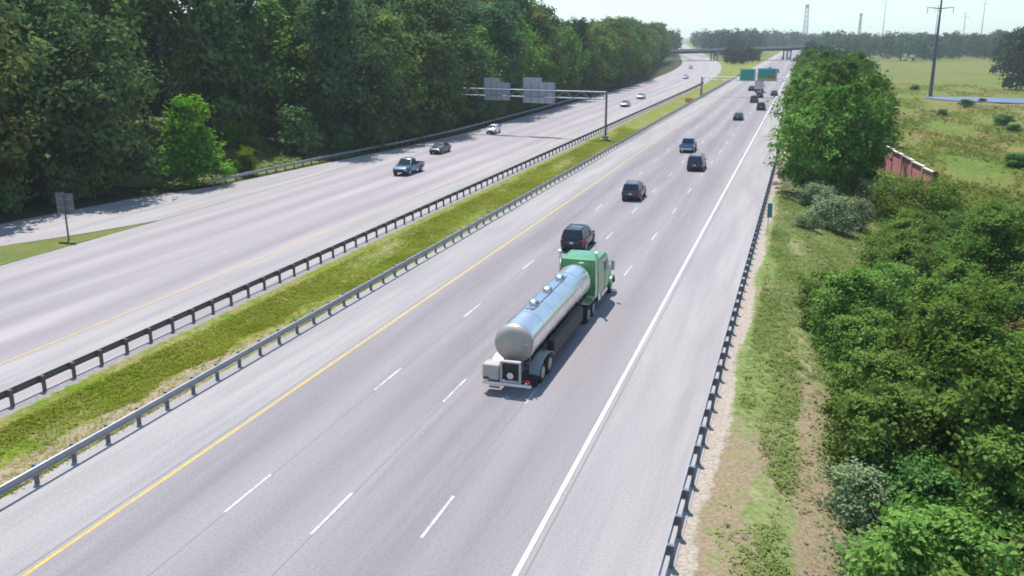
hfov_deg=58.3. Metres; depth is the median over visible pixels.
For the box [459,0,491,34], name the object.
forest tree
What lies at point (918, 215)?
shrub
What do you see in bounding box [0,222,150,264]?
gore grass
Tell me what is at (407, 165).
pickup truck
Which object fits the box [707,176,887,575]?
verge grass
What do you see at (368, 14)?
forest tree
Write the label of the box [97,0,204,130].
forest tree
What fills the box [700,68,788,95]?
sign gantry
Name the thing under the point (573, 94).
shrub
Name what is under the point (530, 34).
forest tree
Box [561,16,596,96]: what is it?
forest tree
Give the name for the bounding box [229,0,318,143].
forest tree
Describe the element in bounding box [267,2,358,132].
forest tree
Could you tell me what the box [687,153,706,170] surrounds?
minivan
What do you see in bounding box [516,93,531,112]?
shrub
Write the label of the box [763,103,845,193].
roadside tree
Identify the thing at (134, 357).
median grass
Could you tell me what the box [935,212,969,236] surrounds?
shrub
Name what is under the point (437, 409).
pavement seams
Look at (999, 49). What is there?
meadow tree
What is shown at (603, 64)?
forest tree
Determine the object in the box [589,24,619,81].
forest tree
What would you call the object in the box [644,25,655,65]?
forest tree
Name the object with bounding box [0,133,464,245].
off ramp
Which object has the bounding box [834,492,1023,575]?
shrub
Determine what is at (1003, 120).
shrub
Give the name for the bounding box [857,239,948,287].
shrub
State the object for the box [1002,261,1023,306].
shrub
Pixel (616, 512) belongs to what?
carriageway shoulders
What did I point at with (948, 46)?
meadow tree
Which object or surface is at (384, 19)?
forest tree
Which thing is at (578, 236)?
sport utility vehicle
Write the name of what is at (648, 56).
forest tree
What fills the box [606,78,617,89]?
shrub
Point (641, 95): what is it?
sedan
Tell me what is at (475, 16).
forest tree
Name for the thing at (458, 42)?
forest tree
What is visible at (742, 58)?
median tree
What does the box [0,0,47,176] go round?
forest tree
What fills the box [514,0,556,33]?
forest tree
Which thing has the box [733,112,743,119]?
sedan
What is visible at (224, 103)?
forest tree
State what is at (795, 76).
roadside tree
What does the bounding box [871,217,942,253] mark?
shrub
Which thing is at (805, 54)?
roadside tree
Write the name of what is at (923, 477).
shrub
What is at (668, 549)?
guardrail
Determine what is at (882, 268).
shrub
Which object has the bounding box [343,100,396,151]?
shrub
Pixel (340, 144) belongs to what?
shrub
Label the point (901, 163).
boundary wall
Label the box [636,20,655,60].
forest tree
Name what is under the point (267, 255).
yellow edge line
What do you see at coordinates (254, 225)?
lane dashes
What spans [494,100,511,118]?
shrub
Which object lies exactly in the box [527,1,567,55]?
forest tree
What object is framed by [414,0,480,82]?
forest tree
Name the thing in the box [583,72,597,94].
shrub
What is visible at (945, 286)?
shrub
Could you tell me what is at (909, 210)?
shrub
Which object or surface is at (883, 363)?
shrub
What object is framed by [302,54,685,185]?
white edge line
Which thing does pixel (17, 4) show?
forest tree
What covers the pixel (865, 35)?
meadow tree
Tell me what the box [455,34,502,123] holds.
forest tree
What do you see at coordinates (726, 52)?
median tree
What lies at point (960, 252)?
shrub
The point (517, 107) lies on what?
shrub
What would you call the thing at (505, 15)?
forest tree
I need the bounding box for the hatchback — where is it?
[486,124,500,133]
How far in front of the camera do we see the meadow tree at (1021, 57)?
363.97 m
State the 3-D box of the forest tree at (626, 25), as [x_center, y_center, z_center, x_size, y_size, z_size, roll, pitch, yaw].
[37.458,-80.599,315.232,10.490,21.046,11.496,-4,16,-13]
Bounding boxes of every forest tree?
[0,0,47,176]
[0,0,75,181]
[0,13,53,198]
[0,31,110,199]
[1,0,111,175]
[27,6,171,196]
[67,0,175,121]
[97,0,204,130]
[151,0,268,131]
[184,0,284,127]
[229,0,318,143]
[246,0,366,113]
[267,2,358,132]
[290,0,380,150]
[317,0,388,39]
[328,0,397,106]
[344,33,413,145]
[356,0,400,100]
[358,0,397,20]
[359,4,429,121]
[364,0,423,89]
[392,9,454,135]
[399,0,477,127]
[401,4,427,33]
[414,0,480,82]
[428,25,477,118]
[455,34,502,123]
[457,23,488,90]
[458,4,488,73]
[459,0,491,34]
[459,24,515,119]
[466,0,486,20]
[474,0,530,116]
[475,0,518,23]
[482,20,546,114]
[490,0,536,30]
[513,11,549,101]
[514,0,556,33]
[522,6,567,89]
[524,33,558,103]
[525,42,553,82]
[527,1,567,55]
[544,33,572,104]
[545,13,563,31]
[552,31,584,94]
[553,29,575,98]
[557,24,592,90]
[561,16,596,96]
[580,29,602,94]
[583,32,611,93]
[586,18,601,45]
[589,19,626,84]
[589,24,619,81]
[603,26,631,80]
[606,16,636,76]
[614,15,632,25]
[617,23,637,73]
[626,25,649,76]
[627,15,640,23]
[631,29,654,80]
[632,23,651,64]
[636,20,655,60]
[636,39,652,78]
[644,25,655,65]
[646,21,663,60]
[646,26,657,59]
[651,31,661,67]
[652,28,663,59]
[656,23,670,65]
[659,34,672,62]
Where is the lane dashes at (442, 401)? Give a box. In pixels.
[224,59,785,537]
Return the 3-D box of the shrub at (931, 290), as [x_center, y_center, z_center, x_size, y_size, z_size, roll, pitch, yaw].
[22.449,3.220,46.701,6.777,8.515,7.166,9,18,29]
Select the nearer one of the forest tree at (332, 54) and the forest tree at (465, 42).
the forest tree at (332, 54)
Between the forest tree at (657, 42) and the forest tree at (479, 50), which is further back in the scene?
the forest tree at (657, 42)
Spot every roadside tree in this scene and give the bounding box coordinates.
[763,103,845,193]
[767,67,827,126]
[769,74,825,145]
[773,67,821,114]
[780,64,808,110]
[780,85,853,177]
[783,58,823,88]
[787,50,824,72]
[788,60,805,79]
[790,48,821,75]
[790,59,823,76]
[792,45,821,67]
[795,57,816,75]
[796,77,903,198]
[799,53,894,141]
[803,40,817,50]
[805,65,862,91]
[815,47,841,63]
[828,91,910,192]
[839,48,875,68]
[843,51,880,74]
[846,70,900,144]
[854,63,896,119]
[858,57,884,76]
[873,74,904,128]
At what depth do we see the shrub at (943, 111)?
226.95 m
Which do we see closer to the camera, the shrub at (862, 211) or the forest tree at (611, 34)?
the shrub at (862, 211)
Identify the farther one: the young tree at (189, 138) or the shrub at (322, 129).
the shrub at (322, 129)
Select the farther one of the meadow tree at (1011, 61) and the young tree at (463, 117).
the meadow tree at (1011, 61)
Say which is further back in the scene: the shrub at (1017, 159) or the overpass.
the overpass
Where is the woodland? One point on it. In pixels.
(897, 46)
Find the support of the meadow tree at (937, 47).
on the ground at (734, 486)
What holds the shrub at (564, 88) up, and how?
on the ground at (734, 486)
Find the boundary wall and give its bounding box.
[882,146,937,188]
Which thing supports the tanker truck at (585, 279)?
on the carriageway at (490, 518)
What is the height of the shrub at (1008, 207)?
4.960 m
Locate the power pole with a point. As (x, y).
(934, 64)
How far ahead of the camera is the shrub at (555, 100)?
215.65 m
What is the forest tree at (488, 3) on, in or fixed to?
on the ground at (734, 486)
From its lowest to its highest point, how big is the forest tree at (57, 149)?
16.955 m
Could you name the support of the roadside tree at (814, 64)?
on the ground at (734, 486)
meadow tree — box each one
[857,32,869,51]
[926,34,945,58]
[942,32,950,57]
[943,36,955,58]
[945,34,964,58]
[960,32,969,56]
[963,33,981,56]
[968,32,983,57]
[969,37,984,58]
[977,38,992,59]
[989,31,1017,74]
[991,31,1003,58]
[993,26,1023,89]
[1009,26,1023,73]
[1011,28,1023,78]
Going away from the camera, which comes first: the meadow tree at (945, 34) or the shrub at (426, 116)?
the shrub at (426, 116)
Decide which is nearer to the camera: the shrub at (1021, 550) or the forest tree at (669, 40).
the shrub at (1021, 550)
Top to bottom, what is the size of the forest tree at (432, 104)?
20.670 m
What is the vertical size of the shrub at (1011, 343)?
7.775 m
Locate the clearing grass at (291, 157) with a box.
[31,115,369,188]
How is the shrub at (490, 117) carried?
on the ground at (734, 486)
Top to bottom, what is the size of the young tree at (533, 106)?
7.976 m
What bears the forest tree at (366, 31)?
on the ground at (734, 486)
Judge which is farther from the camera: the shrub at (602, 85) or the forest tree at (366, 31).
the shrub at (602, 85)
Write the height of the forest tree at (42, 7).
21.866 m
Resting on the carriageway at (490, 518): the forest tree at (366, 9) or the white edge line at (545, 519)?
the white edge line at (545, 519)
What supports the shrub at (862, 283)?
on the ground at (734, 486)
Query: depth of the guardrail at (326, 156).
131.34 m
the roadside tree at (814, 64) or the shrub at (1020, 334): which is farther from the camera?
the roadside tree at (814, 64)
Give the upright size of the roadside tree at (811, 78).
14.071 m
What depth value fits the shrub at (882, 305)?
53.98 m
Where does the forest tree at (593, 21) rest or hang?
on the ground at (734, 486)
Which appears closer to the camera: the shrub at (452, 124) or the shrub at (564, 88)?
the shrub at (452, 124)
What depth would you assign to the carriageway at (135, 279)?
76.89 m
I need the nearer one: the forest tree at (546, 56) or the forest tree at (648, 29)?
the forest tree at (546, 56)
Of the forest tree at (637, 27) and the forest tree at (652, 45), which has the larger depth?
the forest tree at (652, 45)
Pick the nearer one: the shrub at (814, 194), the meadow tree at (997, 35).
the shrub at (814, 194)
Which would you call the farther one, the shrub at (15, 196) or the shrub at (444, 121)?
the shrub at (444, 121)
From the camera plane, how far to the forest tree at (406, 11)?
160.84 m
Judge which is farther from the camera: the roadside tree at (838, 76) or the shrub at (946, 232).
the roadside tree at (838, 76)
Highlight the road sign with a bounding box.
[55,192,74,239]
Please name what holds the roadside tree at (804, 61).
on the ground at (734, 486)
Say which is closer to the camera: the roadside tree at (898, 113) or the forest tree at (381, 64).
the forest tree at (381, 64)
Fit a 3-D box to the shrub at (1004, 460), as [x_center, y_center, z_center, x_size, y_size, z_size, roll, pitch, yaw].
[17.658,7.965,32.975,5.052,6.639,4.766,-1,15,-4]
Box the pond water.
[923,97,1023,102]
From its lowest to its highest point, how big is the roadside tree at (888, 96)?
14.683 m
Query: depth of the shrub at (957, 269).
60.70 m
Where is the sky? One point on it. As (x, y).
(689, 16)
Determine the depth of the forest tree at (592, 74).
256.66 m
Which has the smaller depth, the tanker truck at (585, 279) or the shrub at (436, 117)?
the tanker truck at (585, 279)
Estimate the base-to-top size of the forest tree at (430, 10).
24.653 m
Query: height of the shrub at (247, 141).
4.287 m
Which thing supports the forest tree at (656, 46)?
on the ground at (734, 486)
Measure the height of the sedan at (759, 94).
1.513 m
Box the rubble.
[771,162,796,190]
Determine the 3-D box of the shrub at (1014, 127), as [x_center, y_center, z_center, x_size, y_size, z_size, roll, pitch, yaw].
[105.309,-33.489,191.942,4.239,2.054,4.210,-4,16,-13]
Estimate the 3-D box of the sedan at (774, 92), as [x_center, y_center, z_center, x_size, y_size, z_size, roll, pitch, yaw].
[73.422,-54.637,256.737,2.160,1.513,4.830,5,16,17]
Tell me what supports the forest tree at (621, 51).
on the ground at (734, 486)
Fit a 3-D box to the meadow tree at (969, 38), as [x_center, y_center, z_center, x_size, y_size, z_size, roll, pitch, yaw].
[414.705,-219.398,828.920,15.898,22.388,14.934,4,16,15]
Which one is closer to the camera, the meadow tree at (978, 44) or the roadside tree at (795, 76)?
the roadside tree at (795, 76)
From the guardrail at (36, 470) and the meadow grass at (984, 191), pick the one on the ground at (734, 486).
the meadow grass at (984, 191)
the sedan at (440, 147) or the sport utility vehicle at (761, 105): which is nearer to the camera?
the sedan at (440, 147)
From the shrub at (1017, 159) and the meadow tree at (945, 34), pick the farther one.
the meadow tree at (945, 34)
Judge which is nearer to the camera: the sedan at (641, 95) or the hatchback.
the hatchback
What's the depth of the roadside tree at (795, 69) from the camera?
210.31 m
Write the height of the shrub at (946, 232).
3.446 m
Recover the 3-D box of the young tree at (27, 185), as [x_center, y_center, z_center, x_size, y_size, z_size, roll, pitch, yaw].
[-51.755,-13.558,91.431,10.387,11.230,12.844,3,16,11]
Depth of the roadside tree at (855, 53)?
228.37 m
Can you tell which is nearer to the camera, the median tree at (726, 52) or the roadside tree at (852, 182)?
the roadside tree at (852, 182)
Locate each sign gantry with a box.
[448,77,609,140]
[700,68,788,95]
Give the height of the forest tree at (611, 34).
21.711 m
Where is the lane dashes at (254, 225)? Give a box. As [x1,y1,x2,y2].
[0,63,704,304]
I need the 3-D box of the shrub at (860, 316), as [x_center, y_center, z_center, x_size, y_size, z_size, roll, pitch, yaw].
[18.046,3.075,48.334,4.887,4.593,4.976,9,18,30]
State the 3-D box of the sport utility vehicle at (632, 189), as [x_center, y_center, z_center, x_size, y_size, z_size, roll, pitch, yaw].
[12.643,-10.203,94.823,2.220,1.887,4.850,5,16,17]
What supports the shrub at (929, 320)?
on the ground at (734, 486)
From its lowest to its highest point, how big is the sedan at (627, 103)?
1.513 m
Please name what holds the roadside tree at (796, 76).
on the ground at (734, 486)
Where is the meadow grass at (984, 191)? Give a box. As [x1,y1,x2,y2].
[875,82,1023,225]
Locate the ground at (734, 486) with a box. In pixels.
[0,38,1023,575]
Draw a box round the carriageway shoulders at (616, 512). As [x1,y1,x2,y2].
[0,50,802,575]
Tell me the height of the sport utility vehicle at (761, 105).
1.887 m
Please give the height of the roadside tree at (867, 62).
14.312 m
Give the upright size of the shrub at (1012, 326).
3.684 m
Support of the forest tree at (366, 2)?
on the ground at (734, 486)
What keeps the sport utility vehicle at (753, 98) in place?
on the carriageway at (490, 518)
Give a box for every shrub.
[0,170,38,214]
[21,146,68,199]
[38,160,91,206]
[210,117,247,148]
[230,145,261,175]
[234,121,262,151]
[270,100,321,155]
[294,89,357,150]
[297,130,331,158]
[326,110,366,144]
[326,120,358,154]
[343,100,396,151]
[370,127,399,147]
[399,107,428,141]
[405,95,437,136]
[423,104,444,133]
[428,102,457,131]
[439,114,457,129]
[460,101,481,124]
[475,96,497,122]
[484,100,510,120]
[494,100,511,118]
[503,92,520,115]
[511,102,524,113]
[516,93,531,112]
[540,87,560,106]
[558,83,570,100]
[570,87,579,97]
[574,81,589,96]
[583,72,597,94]
[593,79,601,92]
[594,74,608,89]
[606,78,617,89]
[612,74,625,86]
[617,73,626,85]
[792,267,856,321]
[795,180,838,207]
[801,193,863,233]
[801,262,910,351]
[801,455,899,537]
[805,371,954,501]
[810,300,905,375]
[816,347,954,441]
[833,195,878,231]
[834,323,925,378]
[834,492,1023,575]
[844,257,926,321]
[849,298,898,318]
[853,226,944,268]
[854,445,980,533]
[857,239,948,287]
[863,170,936,224]
[868,258,927,315]
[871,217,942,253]
[873,281,1018,442]
[873,522,968,572]
[886,171,975,221]
[886,209,949,242]
[890,271,1023,372]
[892,208,914,221]
[897,328,1023,510]
[903,280,967,316]
[909,85,919,89]
[918,256,1006,299]
[920,560,986,575]
[928,236,1002,279]
[930,224,972,244]
[931,209,971,225]
[932,238,964,255]
[933,109,947,114]
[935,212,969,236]
[938,195,1023,283]
[938,227,960,240]
[939,424,1023,570]
[958,98,975,107]
[964,199,1023,223]
[965,535,1023,575]
[972,280,1023,330]
[973,335,1023,409]
[982,257,1023,291]
[989,246,1023,259]
[992,114,1017,125]
[1000,151,1023,166]
[1000,315,1023,353]
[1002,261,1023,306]
[1002,320,1023,353]
[1004,123,1023,130]
[1007,508,1023,558]
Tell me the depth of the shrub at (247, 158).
109.37 m
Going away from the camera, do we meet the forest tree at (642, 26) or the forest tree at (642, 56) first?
the forest tree at (642, 56)
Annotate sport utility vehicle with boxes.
[560,223,594,249]
[621,180,645,200]
[750,95,758,102]
[756,102,766,109]
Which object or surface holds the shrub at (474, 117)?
on the ground at (734, 486)
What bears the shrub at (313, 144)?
on the ground at (734, 486)
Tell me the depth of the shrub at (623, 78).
301.65 m
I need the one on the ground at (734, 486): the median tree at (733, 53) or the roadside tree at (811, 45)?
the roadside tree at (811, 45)
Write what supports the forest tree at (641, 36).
on the ground at (734, 486)
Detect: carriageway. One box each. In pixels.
[0,44,711,364]
[20,50,800,575]
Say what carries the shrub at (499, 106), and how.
on the ground at (734, 486)
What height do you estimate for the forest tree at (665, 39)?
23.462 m
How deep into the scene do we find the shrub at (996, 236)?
62.99 m
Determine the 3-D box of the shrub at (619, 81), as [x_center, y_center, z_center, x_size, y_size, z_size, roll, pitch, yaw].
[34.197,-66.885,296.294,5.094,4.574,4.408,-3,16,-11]
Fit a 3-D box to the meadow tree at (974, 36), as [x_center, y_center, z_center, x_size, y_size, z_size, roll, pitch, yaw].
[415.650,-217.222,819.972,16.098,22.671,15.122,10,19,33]
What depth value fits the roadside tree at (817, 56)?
240.33 m
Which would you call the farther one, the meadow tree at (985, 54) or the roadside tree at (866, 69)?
the meadow tree at (985, 54)
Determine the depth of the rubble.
103.57 m
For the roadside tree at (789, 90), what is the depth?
136.56 m
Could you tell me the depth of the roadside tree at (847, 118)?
98.03 m
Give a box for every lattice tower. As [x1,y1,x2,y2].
[802,4,808,40]
[858,13,862,35]
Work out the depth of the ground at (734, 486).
46.54 m
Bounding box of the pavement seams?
[13,75,787,575]
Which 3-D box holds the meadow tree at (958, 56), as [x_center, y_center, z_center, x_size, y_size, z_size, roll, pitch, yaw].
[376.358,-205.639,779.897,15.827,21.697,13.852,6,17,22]
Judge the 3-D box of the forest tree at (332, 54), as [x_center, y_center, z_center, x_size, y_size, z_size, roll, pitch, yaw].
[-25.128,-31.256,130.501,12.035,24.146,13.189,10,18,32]
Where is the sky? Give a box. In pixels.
[139,0,1023,37]
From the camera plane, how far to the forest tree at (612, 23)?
302.47 m
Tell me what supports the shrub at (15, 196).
on the ground at (734, 486)
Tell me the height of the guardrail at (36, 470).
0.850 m
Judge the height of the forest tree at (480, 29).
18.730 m
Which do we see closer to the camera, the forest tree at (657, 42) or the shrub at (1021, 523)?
the shrub at (1021, 523)
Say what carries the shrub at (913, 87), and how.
on the ground at (734, 486)
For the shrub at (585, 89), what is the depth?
249.83 m
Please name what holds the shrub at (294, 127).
on the ground at (734, 486)
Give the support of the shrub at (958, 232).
on the ground at (734, 486)
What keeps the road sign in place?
on the gore grass at (13, 252)
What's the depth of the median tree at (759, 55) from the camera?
578.69 m
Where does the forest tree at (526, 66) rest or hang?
on the ground at (734, 486)
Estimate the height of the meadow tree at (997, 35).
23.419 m
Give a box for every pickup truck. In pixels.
[392,157,424,175]
[679,137,696,152]
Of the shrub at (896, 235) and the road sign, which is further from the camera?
the road sign
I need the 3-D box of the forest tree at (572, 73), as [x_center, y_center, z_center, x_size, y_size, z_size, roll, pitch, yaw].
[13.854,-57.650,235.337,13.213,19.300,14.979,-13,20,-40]
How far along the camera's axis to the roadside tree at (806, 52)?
251.54 m
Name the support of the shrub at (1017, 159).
on the ground at (734, 486)
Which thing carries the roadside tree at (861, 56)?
on the ground at (734, 486)
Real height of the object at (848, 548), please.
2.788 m
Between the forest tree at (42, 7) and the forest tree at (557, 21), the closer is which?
the forest tree at (42, 7)
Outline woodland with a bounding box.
[6,0,1006,134]
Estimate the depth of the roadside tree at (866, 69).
136.43 m
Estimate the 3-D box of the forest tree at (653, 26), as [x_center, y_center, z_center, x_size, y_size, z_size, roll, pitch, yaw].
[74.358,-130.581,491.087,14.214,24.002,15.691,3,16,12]
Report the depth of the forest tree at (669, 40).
560.50 m
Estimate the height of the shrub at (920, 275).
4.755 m
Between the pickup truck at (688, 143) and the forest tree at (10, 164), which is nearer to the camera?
the forest tree at (10, 164)
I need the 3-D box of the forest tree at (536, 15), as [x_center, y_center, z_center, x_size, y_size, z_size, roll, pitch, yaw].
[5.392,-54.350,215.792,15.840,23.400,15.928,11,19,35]
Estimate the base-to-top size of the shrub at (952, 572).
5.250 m
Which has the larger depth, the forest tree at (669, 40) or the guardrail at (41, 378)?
the forest tree at (669, 40)
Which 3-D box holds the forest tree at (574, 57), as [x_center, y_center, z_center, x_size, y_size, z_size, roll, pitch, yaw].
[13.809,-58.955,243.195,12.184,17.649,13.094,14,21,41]
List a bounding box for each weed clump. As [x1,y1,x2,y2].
[789,209,825,229]
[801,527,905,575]
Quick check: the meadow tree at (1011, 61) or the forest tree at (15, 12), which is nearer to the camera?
the forest tree at (15, 12)
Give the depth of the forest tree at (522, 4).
211.68 m
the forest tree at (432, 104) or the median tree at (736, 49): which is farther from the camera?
the median tree at (736, 49)
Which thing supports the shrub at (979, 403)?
on the ground at (734, 486)
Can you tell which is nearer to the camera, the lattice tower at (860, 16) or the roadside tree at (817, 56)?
the roadside tree at (817, 56)
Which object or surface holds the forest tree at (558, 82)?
on the ground at (734, 486)
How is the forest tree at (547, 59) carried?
on the ground at (734, 486)
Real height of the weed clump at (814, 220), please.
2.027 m
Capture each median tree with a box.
[721,47,730,63]
[728,50,736,63]
[731,47,743,61]
[737,51,746,63]
[739,47,749,61]
[745,45,754,62]
[749,46,757,62]
[755,48,760,61]
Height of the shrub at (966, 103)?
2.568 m
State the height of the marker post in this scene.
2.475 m
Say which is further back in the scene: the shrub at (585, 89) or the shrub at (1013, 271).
the shrub at (585, 89)
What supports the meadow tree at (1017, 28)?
on the ground at (734, 486)
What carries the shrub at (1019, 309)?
on the ground at (734, 486)
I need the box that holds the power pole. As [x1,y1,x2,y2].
[927,0,953,96]
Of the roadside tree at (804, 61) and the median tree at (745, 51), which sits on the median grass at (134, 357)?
the median tree at (745, 51)
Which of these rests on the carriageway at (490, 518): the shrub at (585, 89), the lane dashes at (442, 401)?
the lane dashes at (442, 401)
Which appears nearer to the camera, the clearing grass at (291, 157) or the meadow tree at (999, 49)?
the clearing grass at (291, 157)
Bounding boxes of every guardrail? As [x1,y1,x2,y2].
[0,74,739,494]
[0,82,703,406]
[209,96,580,185]
[656,139,782,575]
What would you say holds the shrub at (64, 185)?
on the ground at (734, 486)
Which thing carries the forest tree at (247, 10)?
on the ground at (734, 486)
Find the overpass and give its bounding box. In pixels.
[669,45,843,60]
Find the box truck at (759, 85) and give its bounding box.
[754,81,764,91]
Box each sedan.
[429,142,451,153]
[620,100,630,106]
[637,93,645,98]
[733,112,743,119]
[756,92,763,97]
[770,90,778,94]
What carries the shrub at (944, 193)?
on the ground at (734, 486)
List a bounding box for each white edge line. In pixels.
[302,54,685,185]
[512,63,794,575]
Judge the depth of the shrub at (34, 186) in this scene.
93.52 m
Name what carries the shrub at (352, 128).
on the ground at (734, 486)
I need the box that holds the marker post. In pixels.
[767,203,772,231]
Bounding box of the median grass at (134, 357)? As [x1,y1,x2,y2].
[0,61,763,498]
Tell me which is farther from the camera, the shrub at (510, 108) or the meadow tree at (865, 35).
the meadow tree at (865, 35)
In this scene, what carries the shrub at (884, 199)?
on the ground at (734, 486)
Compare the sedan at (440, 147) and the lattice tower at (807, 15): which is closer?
the sedan at (440, 147)
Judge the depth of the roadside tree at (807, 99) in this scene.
109.20 m
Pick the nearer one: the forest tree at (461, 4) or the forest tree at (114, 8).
the forest tree at (114, 8)
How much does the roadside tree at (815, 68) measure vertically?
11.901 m
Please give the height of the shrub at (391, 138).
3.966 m
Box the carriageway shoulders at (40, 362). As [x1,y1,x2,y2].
[0,44,720,413]
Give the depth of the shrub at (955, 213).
82.53 m
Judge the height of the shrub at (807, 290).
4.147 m
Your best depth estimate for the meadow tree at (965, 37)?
854.87 m
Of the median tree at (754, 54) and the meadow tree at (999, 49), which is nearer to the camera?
the meadow tree at (999, 49)
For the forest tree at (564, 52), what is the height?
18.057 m
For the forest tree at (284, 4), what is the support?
on the ground at (734, 486)
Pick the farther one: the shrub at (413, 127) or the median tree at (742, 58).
the median tree at (742, 58)
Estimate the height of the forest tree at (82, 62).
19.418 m
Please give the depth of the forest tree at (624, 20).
353.32 m
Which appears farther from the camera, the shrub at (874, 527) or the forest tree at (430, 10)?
the forest tree at (430, 10)
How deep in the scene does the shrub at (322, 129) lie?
131.29 m
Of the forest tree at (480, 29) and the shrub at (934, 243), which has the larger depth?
the forest tree at (480, 29)
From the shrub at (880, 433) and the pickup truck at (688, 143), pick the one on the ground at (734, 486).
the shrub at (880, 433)
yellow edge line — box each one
[0,56,708,363]
[21,59,774,575]
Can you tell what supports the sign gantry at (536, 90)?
on the median grass at (134, 357)
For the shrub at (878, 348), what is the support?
on the ground at (734, 486)
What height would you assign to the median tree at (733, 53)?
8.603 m
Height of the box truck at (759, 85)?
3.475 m
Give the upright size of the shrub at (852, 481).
2.534 m
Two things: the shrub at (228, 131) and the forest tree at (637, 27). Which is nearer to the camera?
the shrub at (228, 131)
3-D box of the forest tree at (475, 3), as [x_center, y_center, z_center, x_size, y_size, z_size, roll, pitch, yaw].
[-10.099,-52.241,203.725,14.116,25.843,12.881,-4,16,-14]
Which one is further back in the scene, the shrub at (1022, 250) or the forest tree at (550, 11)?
the forest tree at (550, 11)
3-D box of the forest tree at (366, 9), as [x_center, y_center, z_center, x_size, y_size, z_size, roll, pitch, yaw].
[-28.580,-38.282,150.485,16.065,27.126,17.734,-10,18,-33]
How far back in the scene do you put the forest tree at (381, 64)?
135.70 m
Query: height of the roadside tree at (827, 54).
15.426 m
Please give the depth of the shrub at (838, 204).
83.64 m
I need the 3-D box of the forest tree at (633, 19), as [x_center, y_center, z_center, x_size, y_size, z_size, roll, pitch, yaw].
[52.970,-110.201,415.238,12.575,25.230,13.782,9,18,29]
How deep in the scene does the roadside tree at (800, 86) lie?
121.75 m
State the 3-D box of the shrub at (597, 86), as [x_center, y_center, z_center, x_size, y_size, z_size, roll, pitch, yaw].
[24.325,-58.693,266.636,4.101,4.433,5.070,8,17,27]
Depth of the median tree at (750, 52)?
566.70 m
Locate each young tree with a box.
[0,110,64,203]
[132,93,238,187]
[447,64,476,127]
[531,75,544,109]
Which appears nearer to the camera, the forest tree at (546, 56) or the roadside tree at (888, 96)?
the roadside tree at (888, 96)
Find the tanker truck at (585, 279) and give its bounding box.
[482,249,614,388]
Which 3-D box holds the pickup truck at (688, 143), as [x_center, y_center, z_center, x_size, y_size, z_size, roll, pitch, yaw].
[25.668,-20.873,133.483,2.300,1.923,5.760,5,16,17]
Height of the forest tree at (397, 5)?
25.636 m
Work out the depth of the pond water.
284.54 m

